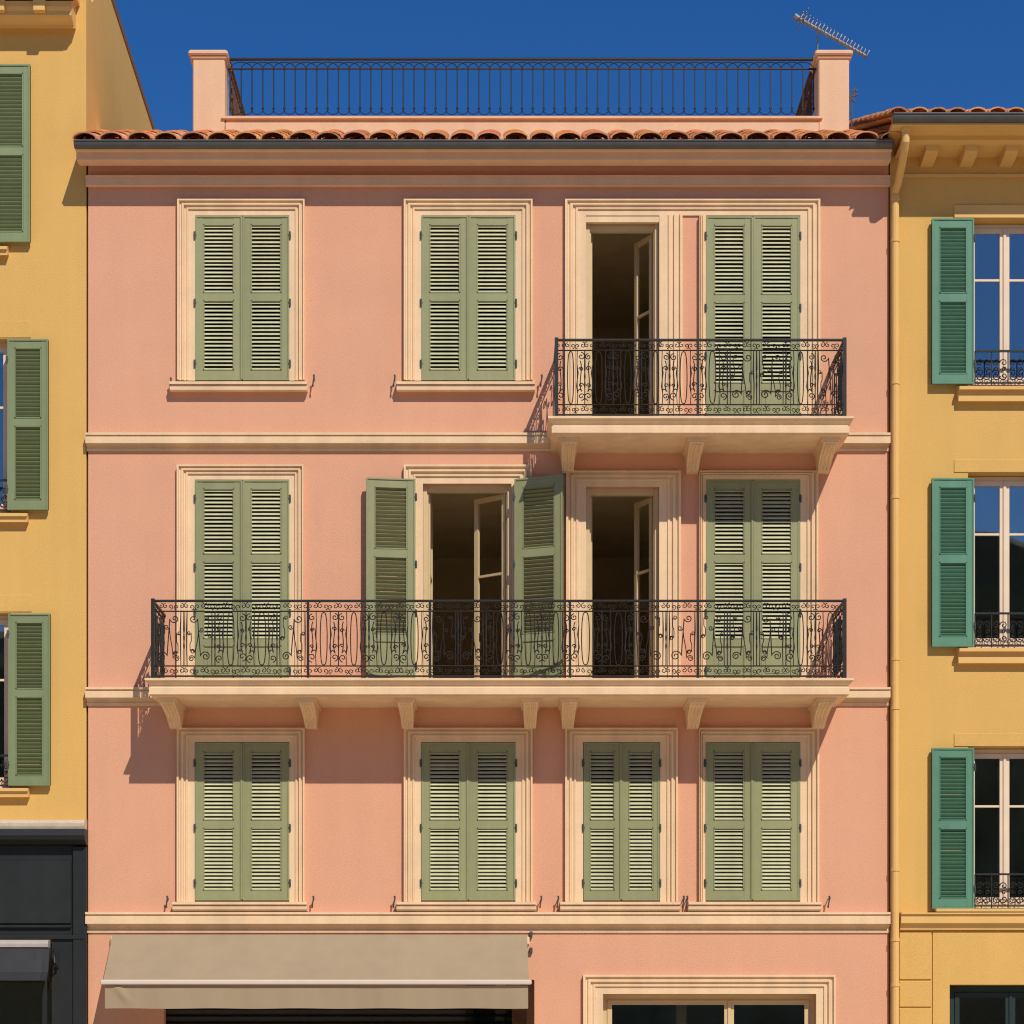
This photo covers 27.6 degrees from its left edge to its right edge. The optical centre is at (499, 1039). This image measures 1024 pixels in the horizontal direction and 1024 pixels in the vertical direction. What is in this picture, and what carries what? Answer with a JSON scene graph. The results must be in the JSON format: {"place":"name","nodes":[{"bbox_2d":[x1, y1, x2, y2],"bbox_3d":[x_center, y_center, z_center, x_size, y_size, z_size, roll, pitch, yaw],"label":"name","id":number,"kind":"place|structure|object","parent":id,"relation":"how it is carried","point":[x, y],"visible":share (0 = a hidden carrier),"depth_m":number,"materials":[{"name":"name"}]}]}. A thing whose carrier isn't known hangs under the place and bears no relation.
{"place":"outdoors","nodes":[
{"label":"outdoors","id":0,"kind":"place"},
{"bbox_2d":[0,0,155,1023],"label":"yellow house","id":1,"kind":"structure","parent":0,"point":[68,70],"depth_m":25.00,"materials":[{"name":"paint"}]},
{"bbox_2d":[0,343,8,512],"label":"window","id":2,"kind":"structure","parent":1,"relation":"in","point":[3,346],"depth_m":25.14,"materials":[{"name":"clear glass"}]},
{"bbox_2d":[0,616,9,787],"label":"window","id":3,"kind":"structure","parent":1,"relation":"in","point":[3,619],"depth_m":25.14,"materials":[{"name":"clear glass"}]},
{"bbox_2d":[0,940,58,980],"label":"awning","id":4,"kind":"object","parent":1,"relation":"attached to","point":[24,960],"visible":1,"depth_m":24.70,"materials":[{"name":"fabric"}]},
{"bbox_2d":[72,50,901,1023],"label":"pink house","id":5,"kind":"structure","parent":0,"point":[486,524],"depth_m":25.00,"materials":[{"name":"paint"}]},
{"bbox_2d":[100,931,532,1008],"bbox_3d":[-2.139,-0.831,24.573,5.059,0.937,0.855,0,0,0],"label":"awning","id":6,"kind":"object","parent":5,"relation":"attached to","point":[133,960],"visible":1,"depth_m":24.34,"materials":[{"name":"fabric"}]},
{"bbox_2d":[423,485,510,677],"bbox_3d":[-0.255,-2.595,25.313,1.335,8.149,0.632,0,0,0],"label":"window","id":7,"kind":"structure","parent":5,"relation":"in","point":[506,498],"depth_m":25.12,"materials":[{"name":"paint"}]},
{"bbox_2d":[586,224,658,413],"bbox_3d":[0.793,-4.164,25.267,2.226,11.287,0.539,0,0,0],"label":"window","id":8,"kind":"structure","parent":5,"relation":"in","point":[653,239],"depth_m":25.08,"materials":[{"name":"paint"}]},
{"bbox_2d":[586,488,658,677],"bbox_3d":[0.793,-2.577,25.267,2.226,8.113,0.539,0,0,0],"label":"window","id":9,"kind":"structure","parent":5,"relation":"in","point":[653,502],"depth_m":25.08,"materials":[{"name":"paint"}]},
{"bbox_2d":[603,994,814,1023],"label":"window","id":10,"kind":"structure","parent":5,"relation":"in","point":[728,1000],"depth_m":25.16,"materials":[{"name":"paint"}]},
{"bbox_2d":[793,8,869,57],"bbox_3d":[4.151,-12.504,26.302,0.996,0.782,0.451,0,0,-10],"label":"antenna","id":11,"kind":"object","parent":5,"relation":"on","point":[797,17],"visible":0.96,"depth_m":26.18,"materials":[{"name":"metal"}]},
{"bbox_2d":[849,87,857,128],"bbox_3d":[4.440,-11.690,26.150,0.113,0.535,0.024,0,0,0],"label":"antenna","id":12,"kind":"object","parent":5,"relation":"attached to","point":[852,95],"visible":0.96,"depth_m":26.14,"materials":[{"name":"grey metal"}]},
{"bbox_2d":[115,0,1023,135],"label":"sky","id":13,"kind":"structure","parent":0,"point":[929,54],"materials":[{"name":"blue"}]},
{"bbox_2d":[849,107,1023,1023],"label":"yellow house","id":14,"kind":"structure","parent":0,"point":[956,563],"depth_m":25.00,"materials":[{"name":"paint"}]},
{"bbox_2d":[950,985,1023,1023],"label":"window","id":15,"kind":"structure","parent":14,"relation":"in","point":[1009,992],"depth_m":25.14,"materials":[{"name":"teal paint"}]},
{"bbox_2d":[968,225,1023,385],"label":"window","id":16,"kind":"structure","parent":14,"relation":"in","point":[1003,231],"depth_m":25.14,"materials":[{"name":"white wood"}]},
{"bbox_2d":[968,477,1023,647],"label":"window","id":17,"kind":"structure","parent":14,"relation":"in","point":[1003,483],"depth_m":25.14,"materials":[{"name":"white wood"}]},
{"bbox_2d":[974,749,1023,907],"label":"window","id":18,"kind":"structure","parent":14,"relation":"in","point":[1003,755],"depth_m":25.14,"materials":[{"name":"white wood"}]}
]}

